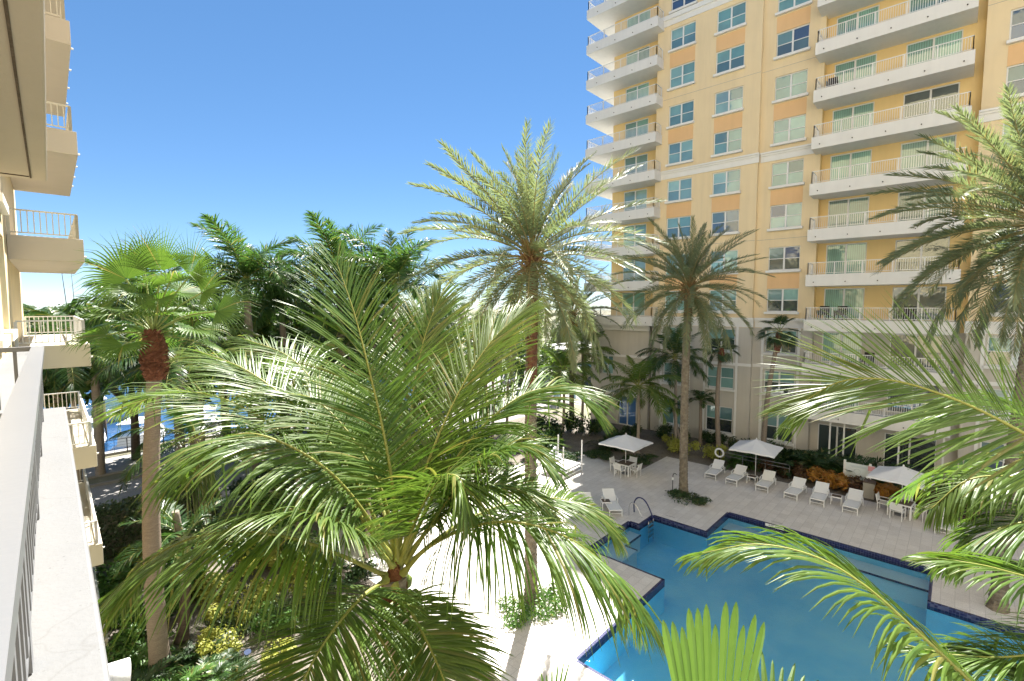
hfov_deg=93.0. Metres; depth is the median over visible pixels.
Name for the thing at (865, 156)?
sliding door
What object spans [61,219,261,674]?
fan palm
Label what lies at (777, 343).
fan palm
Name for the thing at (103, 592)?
shrub
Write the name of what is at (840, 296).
sliding door
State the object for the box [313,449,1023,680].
pool deck
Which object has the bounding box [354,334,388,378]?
broadleaf tree
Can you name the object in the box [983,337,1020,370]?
window
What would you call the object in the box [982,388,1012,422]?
window
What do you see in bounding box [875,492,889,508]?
dining chair
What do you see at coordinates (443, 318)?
royal palm
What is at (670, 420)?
window
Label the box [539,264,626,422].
date palm
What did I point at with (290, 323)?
broadleaf tree
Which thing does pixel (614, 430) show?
shrub
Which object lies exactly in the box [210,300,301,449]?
royal palm
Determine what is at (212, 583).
shrub
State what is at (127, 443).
waterfront railing
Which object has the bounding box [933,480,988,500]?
fern clump
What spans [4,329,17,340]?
window
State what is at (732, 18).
window
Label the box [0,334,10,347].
window
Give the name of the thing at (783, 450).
fern clump
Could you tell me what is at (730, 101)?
window
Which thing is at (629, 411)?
window
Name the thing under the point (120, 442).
motor boat
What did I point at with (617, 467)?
dining chair
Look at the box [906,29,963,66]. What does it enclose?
sliding door
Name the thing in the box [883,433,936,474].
sliding door
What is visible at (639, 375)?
coconut palm
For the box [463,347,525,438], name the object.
coconut palm
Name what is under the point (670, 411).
christmas palm
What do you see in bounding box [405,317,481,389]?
coconut palm
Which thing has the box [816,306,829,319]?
terrace chair
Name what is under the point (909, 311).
terrace chair
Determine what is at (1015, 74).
window
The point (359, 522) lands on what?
shrub
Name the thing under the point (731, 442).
shrub
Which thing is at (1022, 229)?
window
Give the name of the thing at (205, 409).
motor boat
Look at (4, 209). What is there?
window
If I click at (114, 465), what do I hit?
waterfront path
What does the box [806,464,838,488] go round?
croton shrub
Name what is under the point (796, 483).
sun lounger
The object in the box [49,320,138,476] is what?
royal palm
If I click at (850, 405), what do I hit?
sliding door
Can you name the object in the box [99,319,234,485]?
royal palm
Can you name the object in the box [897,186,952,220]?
sliding door
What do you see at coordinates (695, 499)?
shrub
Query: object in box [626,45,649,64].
sliding door
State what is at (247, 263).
royal palm
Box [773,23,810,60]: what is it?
window
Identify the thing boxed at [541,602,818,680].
fan palm
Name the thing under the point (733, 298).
window
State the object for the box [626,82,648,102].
sliding door
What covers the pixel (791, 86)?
window
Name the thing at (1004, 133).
window
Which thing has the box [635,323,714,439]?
coconut palm
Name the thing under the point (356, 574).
shrub
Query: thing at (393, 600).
coconut palm
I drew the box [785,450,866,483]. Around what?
fern clump
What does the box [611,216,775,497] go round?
date palm
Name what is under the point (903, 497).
dining chair
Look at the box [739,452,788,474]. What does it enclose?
fern clump
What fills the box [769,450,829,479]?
fern clump
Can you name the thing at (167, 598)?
shrub
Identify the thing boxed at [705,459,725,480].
sun lounger
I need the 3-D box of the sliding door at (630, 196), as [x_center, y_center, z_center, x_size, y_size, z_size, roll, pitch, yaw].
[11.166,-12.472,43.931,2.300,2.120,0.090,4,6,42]
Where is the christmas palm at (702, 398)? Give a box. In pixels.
[689,389,714,445]
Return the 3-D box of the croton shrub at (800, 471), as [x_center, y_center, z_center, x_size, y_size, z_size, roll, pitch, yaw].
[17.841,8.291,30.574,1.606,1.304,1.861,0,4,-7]
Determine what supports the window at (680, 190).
in the apartment tower
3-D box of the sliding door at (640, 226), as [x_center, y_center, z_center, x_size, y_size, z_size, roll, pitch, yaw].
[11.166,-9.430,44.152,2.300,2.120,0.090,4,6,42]
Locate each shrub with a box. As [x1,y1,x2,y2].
[95,558,142,593]
[99,583,141,628]
[104,621,146,663]
[114,536,171,566]
[120,584,179,635]
[163,558,210,596]
[191,570,242,606]
[195,624,245,657]
[202,589,264,624]
[227,464,294,506]
[227,518,277,563]
[234,539,284,576]
[242,574,287,603]
[245,493,311,532]
[249,600,297,638]
[260,637,297,678]
[273,567,324,601]
[281,530,339,563]
[284,542,332,580]
[289,479,361,513]
[305,555,376,592]
[350,503,391,546]
[371,489,424,516]
[439,453,478,479]
[454,429,494,453]
[479,438,515,465]
[494,581,567,629]
[522,433,557,452]
[536,414,564,437]
[538,427,563,447]
[561,410,605,435]
[609,426,630,435]
[622,423,641,437]
[654,422,672,439]
[662,433,679,445]
[665,488,711,505]
[667,439,700,454]
[697,443,727,460]
[702,430,727,443]
[727,435,749,446]
[754,456,783,473]
[777,461,811,481]
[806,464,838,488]
[822,472,860,491]
[847,475,876,489]
[873,481,905,499]
[912,489,945,509]
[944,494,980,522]
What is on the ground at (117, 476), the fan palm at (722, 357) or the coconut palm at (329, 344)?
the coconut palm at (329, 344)
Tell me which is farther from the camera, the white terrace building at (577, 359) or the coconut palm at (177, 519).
the white terrace building at (577, 359)
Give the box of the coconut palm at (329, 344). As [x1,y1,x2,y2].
[220,338,359,534]
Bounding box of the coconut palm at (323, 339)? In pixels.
[274,308,377,471]
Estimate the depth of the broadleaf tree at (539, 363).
60.17 m
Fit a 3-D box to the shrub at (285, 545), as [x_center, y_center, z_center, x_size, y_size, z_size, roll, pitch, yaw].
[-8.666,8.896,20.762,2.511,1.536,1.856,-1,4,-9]
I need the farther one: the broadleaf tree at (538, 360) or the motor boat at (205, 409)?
the broadleaf tree at (538, 360)
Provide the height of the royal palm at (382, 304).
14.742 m
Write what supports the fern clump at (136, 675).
on the garden bed
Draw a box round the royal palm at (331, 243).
[271,209,398,464]
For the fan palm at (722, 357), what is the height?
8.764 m
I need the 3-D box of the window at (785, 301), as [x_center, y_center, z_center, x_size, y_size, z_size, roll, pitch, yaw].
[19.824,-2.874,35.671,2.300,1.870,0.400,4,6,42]
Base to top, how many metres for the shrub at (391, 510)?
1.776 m
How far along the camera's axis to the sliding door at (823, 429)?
34.47 m
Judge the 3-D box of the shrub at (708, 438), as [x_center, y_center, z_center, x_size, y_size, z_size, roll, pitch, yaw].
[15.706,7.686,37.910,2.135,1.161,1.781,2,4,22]
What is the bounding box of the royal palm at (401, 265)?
[333,224,460,463]
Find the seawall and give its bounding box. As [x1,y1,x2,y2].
[105,381,488,455]
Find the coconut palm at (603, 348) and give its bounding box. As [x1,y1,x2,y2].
[542,326,618,425]
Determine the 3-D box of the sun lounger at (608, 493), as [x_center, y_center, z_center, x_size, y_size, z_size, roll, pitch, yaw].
[5.371,8.710,26.221,0.740,0.830,1.935,0,4,-2]
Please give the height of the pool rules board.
1.750 m
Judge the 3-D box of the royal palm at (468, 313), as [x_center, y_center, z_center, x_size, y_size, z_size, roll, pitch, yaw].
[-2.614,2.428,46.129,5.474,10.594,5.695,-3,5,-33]
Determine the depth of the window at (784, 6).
34.37 m
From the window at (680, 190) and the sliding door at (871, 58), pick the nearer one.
the sliding door at (871, 58)
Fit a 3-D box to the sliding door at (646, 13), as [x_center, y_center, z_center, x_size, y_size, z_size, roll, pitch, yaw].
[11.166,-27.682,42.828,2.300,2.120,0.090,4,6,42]
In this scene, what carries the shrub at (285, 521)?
on the garden bed
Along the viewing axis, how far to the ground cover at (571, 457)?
34.92 m
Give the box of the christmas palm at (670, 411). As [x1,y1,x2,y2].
[660,395,680,438]
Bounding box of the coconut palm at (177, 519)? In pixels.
[172,510,186,589]
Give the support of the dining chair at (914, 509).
on the pool deck
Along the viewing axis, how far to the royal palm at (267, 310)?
32.11 m
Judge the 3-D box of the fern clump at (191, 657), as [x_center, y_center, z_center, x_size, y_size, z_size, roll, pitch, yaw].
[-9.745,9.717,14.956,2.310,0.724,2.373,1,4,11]
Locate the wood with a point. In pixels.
(523, 320)
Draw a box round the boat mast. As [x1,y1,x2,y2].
[62,274,75,312]
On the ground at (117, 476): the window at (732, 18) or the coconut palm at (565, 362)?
the coconut palm at (565, 362)
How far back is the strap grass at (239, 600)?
17.44 m
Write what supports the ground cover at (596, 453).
on the pool deck
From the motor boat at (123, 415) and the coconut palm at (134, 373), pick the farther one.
the motor boat at (123, 415)
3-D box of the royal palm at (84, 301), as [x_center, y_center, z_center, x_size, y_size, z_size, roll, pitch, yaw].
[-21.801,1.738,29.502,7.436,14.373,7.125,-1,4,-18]
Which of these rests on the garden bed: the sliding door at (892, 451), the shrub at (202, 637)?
the shrub at (202, 637)
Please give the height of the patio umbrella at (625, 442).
2.710 m
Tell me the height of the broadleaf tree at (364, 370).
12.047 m
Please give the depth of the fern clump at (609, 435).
37.35 m
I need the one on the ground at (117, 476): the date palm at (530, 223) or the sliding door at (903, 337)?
the date palm at (530, 223)
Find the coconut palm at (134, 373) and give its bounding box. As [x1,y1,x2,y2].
[87,300,244,505]
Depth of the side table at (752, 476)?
30.12 m
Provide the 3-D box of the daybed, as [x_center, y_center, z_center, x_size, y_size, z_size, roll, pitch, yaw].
[3.195,7.649,32.069,2.018,2.100,2.270,3,5,40]
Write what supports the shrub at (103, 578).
on the garden bed
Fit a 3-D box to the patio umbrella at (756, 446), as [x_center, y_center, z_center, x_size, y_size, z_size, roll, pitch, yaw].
[15.354,7.451,30.584,2.560,2.710,2.560,3,5,40]
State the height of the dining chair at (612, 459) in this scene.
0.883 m
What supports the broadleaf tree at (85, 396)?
on the waterfront path
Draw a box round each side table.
[600,499,611,510]
[747,474,757,481]
[830,493,842,505]
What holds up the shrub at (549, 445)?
on the garden bed
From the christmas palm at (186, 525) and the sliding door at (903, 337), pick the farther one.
the sliding door at (903, 337)
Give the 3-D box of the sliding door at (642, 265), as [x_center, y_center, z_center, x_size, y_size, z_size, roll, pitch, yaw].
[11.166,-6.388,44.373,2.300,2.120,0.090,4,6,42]
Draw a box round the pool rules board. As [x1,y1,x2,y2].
[843,459,874,479]
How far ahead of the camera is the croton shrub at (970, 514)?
24.73 m
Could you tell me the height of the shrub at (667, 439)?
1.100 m
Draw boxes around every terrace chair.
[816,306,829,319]
[826,76,837,86]
[833,306,847,319]
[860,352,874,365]
[903,306,915,320]
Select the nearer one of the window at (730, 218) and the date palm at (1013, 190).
the date palm at (1013, 190)
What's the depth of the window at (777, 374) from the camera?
36.15 m
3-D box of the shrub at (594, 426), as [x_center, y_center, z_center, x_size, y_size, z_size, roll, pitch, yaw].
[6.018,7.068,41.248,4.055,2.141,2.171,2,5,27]
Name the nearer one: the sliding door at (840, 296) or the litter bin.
the litter bin
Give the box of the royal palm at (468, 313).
[460,311,498,415]
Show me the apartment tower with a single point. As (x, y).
(738, 117)
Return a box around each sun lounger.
[578,492,597,520]
[601,488,622,515]
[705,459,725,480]
[725,464,747,486]
[755,469,776,492]
[783,476,806,500]
[809,481,829,506]
[842,488,863,515]
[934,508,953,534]
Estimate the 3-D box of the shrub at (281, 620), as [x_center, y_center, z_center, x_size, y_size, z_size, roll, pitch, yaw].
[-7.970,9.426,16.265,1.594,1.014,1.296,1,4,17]
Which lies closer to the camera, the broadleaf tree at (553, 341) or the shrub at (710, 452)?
the shrub at (710, 452)
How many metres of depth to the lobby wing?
44.35 m
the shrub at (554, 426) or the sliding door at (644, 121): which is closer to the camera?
the shrub at (554, 426)
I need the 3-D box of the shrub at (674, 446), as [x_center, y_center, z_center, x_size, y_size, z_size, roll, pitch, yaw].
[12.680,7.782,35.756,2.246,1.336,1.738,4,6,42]
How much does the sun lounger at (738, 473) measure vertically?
0.830 m
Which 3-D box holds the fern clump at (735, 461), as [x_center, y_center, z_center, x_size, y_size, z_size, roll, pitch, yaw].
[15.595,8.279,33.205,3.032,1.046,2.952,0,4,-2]
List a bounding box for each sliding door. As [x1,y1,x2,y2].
[622,292,644,315]
[623,224,645,246]
[623,258,645,280]
[624,153,647,174]
[624,189,646,210]
[625,118,647,138]
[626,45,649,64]
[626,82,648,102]
[627,9,650,27]
[817,423,856,457]
[820,376,859,406]
[822,332,861,363]
[824,288,864,318]
[825,242,866,273]
[827,196,869,227]
[830,149,871,180]
[832,101,874,132]
[834,53,876,83]
[836,4,879,35]
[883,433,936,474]
[886,382,939,412]
[889,334,942,368]
[891,286,946,320]
[894,237,949,271]
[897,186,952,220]
[900,134,956,170]
[903,82,959,118]
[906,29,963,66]
[909,0,950,13]
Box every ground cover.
[559,450,586,460]
[585,449,612,459]
[619,453,657,464]
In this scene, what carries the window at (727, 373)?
in the apartment tower
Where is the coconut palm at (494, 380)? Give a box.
[408,348,495,454]
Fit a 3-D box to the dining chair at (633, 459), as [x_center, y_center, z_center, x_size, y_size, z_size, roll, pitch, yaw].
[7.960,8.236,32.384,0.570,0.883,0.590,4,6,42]
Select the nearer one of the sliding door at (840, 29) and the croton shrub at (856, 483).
the croton shrub at (856, 483)
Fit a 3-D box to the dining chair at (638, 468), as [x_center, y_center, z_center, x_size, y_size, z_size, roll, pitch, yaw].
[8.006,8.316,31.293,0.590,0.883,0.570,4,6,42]
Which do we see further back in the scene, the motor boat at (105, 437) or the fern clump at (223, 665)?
the motor boat at (105, 437)
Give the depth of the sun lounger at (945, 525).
23.43 m
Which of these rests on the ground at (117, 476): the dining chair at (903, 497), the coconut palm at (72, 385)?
the coconut palm at (72, 385)
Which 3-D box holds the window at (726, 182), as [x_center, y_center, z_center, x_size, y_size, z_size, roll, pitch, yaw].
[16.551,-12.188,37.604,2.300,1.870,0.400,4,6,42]
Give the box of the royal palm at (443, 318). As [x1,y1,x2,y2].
[401,288,468,434]
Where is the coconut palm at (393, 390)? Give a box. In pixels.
[342,351,442,466]
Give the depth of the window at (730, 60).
37.00 m
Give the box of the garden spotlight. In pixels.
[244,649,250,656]
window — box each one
[0,192,8,214]
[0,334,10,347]
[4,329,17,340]
[602,356,612,373]
[618,397,635,425]
[659,399,680,427]
[660,362,681,385]
[661,327,681,348]
[663,253,688,276]
[664,177,691,203]
[664,216,690,240]
[665,139,692,166]
[665,291,683,312]
[666,100,694,129]
[667,61,695,91]
[668,21,696,53]
[669,0,697,14]
[703,404,732,436]
[704,366,733,391]
[708,328,734,352]
[709,169,740,197]
[709,250,737,274]
[709,289,736,313]
[711,127,742,157]
[711,209,739,235]
[712,86,743,117]
[713,43,744,77]
[714,1,746,36]
[759,413,793,446]
[761,370,795,397]
[762,330,796,356]
[764,288,798,313]
[765,246,800,272]
[767,202,802,231]
[768,158,804,189]
[770,114,806,146]
[772,69,808,104]
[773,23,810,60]
[775,0,812,16]
[979,441,1023,478]
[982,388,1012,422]
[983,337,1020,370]
[991,284,1023,316]
[996,229,1023,262]
[1002,63,1023,99]
[1002,120,1022,153]
[1006,7,1023,44]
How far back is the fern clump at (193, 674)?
13.97 m
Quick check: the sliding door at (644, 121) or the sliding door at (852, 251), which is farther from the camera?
the sliding door at (644, 121)
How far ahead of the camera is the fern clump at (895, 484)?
30.06 m
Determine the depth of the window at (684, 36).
39.31 m
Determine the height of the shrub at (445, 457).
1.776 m
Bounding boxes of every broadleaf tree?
[23,298,109,409]
[50,315,189,459]
[52,304,84,321]
[82,297,127,319]
[129,312,245,456]
[138,286,274,444]
[231,305,333,434]
[243,298,313,420]
[294,306,399,381]
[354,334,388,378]
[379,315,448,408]
[504,343,545,386]
[537,339,556,387]
[541,349,575,400]
[545,326,569,344]
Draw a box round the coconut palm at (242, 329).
[119,287,264,464]
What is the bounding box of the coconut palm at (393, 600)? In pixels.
[77,240,665,680]
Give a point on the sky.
(256, 114)
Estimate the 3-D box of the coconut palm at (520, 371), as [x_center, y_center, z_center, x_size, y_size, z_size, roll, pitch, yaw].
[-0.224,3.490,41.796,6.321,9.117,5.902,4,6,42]
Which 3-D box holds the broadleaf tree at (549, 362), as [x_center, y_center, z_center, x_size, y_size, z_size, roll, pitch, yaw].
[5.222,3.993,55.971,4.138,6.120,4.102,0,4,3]
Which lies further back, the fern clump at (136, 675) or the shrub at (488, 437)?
the shrub at (488, 437)
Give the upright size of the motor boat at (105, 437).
3.110 m
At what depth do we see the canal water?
49.84 m
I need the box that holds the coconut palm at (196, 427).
[108,390,267,571]
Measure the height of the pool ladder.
2.010 m
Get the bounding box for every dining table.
[615,459,635,476]
[887,496,915,520]
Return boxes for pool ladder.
[629,497,653,541]
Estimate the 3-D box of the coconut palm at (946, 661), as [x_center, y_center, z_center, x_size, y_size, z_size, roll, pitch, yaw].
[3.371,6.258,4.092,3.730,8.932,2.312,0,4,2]
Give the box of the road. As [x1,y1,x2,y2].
[90,399,558,507]
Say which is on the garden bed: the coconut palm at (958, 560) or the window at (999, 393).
the coconut palm at (958, 560)
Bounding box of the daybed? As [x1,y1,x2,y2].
[538,435,582,478]
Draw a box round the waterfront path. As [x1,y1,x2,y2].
[82,399,445,479]
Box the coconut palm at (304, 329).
[299,308,392,393]
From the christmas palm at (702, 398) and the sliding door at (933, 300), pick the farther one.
the christmas palm at (702, 398)
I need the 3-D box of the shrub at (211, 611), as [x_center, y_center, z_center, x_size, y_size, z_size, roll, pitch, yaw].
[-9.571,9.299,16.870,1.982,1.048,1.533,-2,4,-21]
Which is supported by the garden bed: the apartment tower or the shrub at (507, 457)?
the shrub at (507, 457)
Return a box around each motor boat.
[86,404,91,415]
[89,406,143,425]
[90,418,106,440]
[107,416,164,451]
[199,404,221,434]
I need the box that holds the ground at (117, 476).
[83,309,724,582]
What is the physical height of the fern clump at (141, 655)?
0.724 m
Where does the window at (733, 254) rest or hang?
in the apartment tower
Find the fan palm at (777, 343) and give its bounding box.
[755,314,802,441]
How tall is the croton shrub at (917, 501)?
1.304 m
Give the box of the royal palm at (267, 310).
[215,253,336,466]
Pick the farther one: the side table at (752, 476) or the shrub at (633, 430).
the shrub at (633, 430)
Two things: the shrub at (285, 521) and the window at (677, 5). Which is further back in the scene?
the window at (677, 5)
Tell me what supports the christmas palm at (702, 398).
on the ground at (117, 476)
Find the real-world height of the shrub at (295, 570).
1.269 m
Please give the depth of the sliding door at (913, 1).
30.18 m
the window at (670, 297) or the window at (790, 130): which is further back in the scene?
the window at (670, 297)
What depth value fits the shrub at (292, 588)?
18.10 m
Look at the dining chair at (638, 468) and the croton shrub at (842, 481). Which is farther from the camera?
the dining chair at (638, 468)
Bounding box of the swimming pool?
[576,512,1023,680]
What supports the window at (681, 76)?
in the apartment tower
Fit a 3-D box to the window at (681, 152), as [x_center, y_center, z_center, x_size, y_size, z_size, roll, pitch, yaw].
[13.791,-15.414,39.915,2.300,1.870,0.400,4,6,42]
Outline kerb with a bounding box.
[89,397,515,487]
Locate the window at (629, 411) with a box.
[618,397,635,425]
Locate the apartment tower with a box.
[584,0,1023,481]
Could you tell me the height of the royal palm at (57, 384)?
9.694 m
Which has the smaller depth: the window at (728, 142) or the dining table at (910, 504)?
the dining table at (910, 504)
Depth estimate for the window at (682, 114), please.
39.77 m
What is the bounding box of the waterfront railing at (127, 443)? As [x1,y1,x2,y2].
[105,398,421,454]
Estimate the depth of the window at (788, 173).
35.07 m
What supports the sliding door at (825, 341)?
in the apartment tower
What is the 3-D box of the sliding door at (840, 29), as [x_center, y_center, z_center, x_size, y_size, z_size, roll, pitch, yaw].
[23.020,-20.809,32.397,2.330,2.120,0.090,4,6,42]
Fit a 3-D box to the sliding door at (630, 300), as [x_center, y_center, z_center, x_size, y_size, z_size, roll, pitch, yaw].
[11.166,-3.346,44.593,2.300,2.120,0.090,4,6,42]
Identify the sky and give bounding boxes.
[14,0,613,310]
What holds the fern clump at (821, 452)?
on the garden bed
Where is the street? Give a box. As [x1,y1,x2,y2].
[447,368,590,404]
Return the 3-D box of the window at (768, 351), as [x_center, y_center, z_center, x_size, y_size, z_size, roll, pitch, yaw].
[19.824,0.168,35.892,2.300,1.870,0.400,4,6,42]
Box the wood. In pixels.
[357,311,596,340]
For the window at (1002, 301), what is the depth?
28.12 m
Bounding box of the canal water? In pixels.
[43,368,456,451]
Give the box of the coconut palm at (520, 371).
[484,333,538,430]
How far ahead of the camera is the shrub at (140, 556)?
19.60 m
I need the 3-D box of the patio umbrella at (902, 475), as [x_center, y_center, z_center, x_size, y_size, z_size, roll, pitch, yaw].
[20.439,7.824,25.446,2.560,2.710,2.560,-4,5,-40]
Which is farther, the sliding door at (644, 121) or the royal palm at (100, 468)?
the sliding door at (644, 121)
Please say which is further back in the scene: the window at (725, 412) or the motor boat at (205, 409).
the motor boat at (205, 409)
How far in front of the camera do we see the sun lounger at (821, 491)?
27.58 m
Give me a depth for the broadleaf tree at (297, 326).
35.48 m
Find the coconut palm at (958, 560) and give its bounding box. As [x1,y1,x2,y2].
[751,290,1023,680]
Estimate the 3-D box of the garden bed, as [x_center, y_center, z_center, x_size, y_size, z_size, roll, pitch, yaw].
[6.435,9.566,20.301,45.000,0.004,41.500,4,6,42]
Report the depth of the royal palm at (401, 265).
29.49 m
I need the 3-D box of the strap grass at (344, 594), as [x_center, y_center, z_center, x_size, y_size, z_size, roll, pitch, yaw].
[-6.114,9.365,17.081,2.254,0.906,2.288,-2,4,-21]
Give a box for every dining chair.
[609,456,618,472]
[613,463,625,477]
[629,456,636,472]
[630,463,641,475]
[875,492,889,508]
[889,503,906,521]
[902,494,912,513]
[911,504,928,522]
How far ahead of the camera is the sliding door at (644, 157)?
43.62 m
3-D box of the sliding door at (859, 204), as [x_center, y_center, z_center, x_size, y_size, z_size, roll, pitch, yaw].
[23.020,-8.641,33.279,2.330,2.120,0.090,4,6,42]
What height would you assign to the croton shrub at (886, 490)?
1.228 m
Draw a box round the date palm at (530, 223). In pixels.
[392,118,668,605]
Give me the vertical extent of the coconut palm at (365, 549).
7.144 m
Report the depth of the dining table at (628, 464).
31.65 m
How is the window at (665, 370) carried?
in the apartment tower
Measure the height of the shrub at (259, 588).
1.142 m
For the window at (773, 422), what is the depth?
36.47 m
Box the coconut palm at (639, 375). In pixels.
[595,349,680,452]
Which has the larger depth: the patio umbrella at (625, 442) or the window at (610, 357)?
the window at (610, 357)
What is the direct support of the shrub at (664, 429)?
on the garden bed
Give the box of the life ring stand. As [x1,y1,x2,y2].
[714,448,723,459]
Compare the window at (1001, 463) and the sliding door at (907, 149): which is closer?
the window at (1001, 463)
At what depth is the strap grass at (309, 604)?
17.29 m
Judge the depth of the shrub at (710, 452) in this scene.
34.16 m
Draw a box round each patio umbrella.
[598,433,652,474]
[729,438,782,480]
[866,464,934,516]
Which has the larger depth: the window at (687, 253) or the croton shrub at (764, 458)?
the window at (687, 253)
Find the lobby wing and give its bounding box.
[590,324,651,429]
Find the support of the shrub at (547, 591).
on the pool deck
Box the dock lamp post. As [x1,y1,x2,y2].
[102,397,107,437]
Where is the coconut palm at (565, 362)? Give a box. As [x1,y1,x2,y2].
[524,345,600,433]
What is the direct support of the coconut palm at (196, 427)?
on the ground at (117, 476)
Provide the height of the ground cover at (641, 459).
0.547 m
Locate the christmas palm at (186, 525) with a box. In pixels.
[110,495,245,644]
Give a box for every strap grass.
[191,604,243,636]
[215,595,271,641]
[225,586,260,621]
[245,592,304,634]
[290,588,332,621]
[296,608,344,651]
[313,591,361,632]
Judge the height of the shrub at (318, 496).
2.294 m
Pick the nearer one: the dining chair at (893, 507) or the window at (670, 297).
the dining chair at (893, 507)
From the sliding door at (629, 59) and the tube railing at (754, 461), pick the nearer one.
the tube railing at (754, 461)
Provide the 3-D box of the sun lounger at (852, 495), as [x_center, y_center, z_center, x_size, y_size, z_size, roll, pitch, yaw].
[18.506,8.702,26.339,0.740,0.830,1.935,4,6,43]
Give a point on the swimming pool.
(811, 645)
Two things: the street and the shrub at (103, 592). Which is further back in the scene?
the street
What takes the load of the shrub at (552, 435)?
on the garden bed
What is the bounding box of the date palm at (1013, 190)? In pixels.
[865,82,1023,614]
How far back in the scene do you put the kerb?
30.24 m
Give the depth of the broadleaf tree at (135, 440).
34.19 m
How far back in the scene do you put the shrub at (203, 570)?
18.47 m
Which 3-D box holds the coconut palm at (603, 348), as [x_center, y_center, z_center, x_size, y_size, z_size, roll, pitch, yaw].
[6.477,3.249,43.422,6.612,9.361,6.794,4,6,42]
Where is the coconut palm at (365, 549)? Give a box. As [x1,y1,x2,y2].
[311,401,411,558]
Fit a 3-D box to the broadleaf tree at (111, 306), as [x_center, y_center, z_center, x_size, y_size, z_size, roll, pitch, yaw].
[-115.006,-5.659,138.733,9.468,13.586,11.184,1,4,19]
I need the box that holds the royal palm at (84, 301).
[62,249,221,334]
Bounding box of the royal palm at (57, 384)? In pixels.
[42,333,104,403]
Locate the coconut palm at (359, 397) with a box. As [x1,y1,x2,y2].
[298,361,408,516]
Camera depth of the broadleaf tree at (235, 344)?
37.81 m
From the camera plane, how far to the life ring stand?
33.19 m
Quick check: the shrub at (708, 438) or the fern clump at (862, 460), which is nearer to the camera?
the fern clump at (862, 460)
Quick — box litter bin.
[863,479,875,499]
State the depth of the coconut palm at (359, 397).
24.75 m
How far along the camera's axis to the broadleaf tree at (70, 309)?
119.75 m
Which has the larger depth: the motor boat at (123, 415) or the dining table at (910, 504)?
the motor boat at (123, 415)
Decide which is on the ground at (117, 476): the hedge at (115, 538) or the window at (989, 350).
the hedge at (115, 538)
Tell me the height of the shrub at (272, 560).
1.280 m
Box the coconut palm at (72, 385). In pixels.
[23,304,139,482]
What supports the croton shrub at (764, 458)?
on the garden bed
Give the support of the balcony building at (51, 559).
on the ground at (117, 476)
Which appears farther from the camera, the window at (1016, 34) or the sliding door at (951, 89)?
the sliding door at (951, 89)
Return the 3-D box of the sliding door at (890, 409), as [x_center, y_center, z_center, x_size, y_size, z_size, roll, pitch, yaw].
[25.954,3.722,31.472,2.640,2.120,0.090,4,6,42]
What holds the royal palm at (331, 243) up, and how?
on the garden bed
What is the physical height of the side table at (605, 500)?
0.450 m
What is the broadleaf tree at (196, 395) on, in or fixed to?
on the ground at (117, 476)
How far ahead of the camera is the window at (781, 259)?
35.53 m
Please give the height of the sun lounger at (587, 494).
0.830 m
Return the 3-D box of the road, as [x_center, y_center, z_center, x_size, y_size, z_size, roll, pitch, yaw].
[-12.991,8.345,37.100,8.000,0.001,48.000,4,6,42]
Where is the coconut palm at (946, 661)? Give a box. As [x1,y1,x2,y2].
[674,525,1023,680]
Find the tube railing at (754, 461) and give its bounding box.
[721,451,789,477]
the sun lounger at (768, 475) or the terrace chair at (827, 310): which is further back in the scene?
the terrace chair at (827, 310)
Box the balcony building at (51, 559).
[0,0,130,680]
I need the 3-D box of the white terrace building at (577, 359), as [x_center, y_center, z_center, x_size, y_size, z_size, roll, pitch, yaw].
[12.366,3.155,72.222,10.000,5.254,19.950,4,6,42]
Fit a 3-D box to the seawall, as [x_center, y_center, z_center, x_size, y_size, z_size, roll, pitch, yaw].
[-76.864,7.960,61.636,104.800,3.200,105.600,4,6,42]
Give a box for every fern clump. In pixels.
[120,631,184,676]
[131,654,180,680]
[137,654,236,680]
[159,633,244,680]
[185,647,256,680]
[584,431,624,451]
[725,451,755,469]
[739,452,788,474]
[766,439,809,458]
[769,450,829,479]
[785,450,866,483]
[796,447,851,470]
[826,453,895,487]
[867,462,921,493]
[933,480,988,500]
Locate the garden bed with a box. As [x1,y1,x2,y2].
[103,411,1023,680]
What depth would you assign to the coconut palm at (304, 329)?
36.33 m
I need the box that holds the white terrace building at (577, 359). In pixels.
[549,343,590,383]
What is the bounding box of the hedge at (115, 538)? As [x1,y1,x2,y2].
[94,484,221,559]
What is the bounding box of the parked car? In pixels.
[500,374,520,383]
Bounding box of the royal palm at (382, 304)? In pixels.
[326,260,415,440]
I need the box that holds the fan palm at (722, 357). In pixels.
[701,337,740,446]
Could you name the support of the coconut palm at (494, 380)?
on the ground at (117, 476)
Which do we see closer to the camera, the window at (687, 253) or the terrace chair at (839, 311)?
the terrace chair at (839, 311)
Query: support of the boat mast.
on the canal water
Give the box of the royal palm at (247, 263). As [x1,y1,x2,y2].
[175,213,313,484]

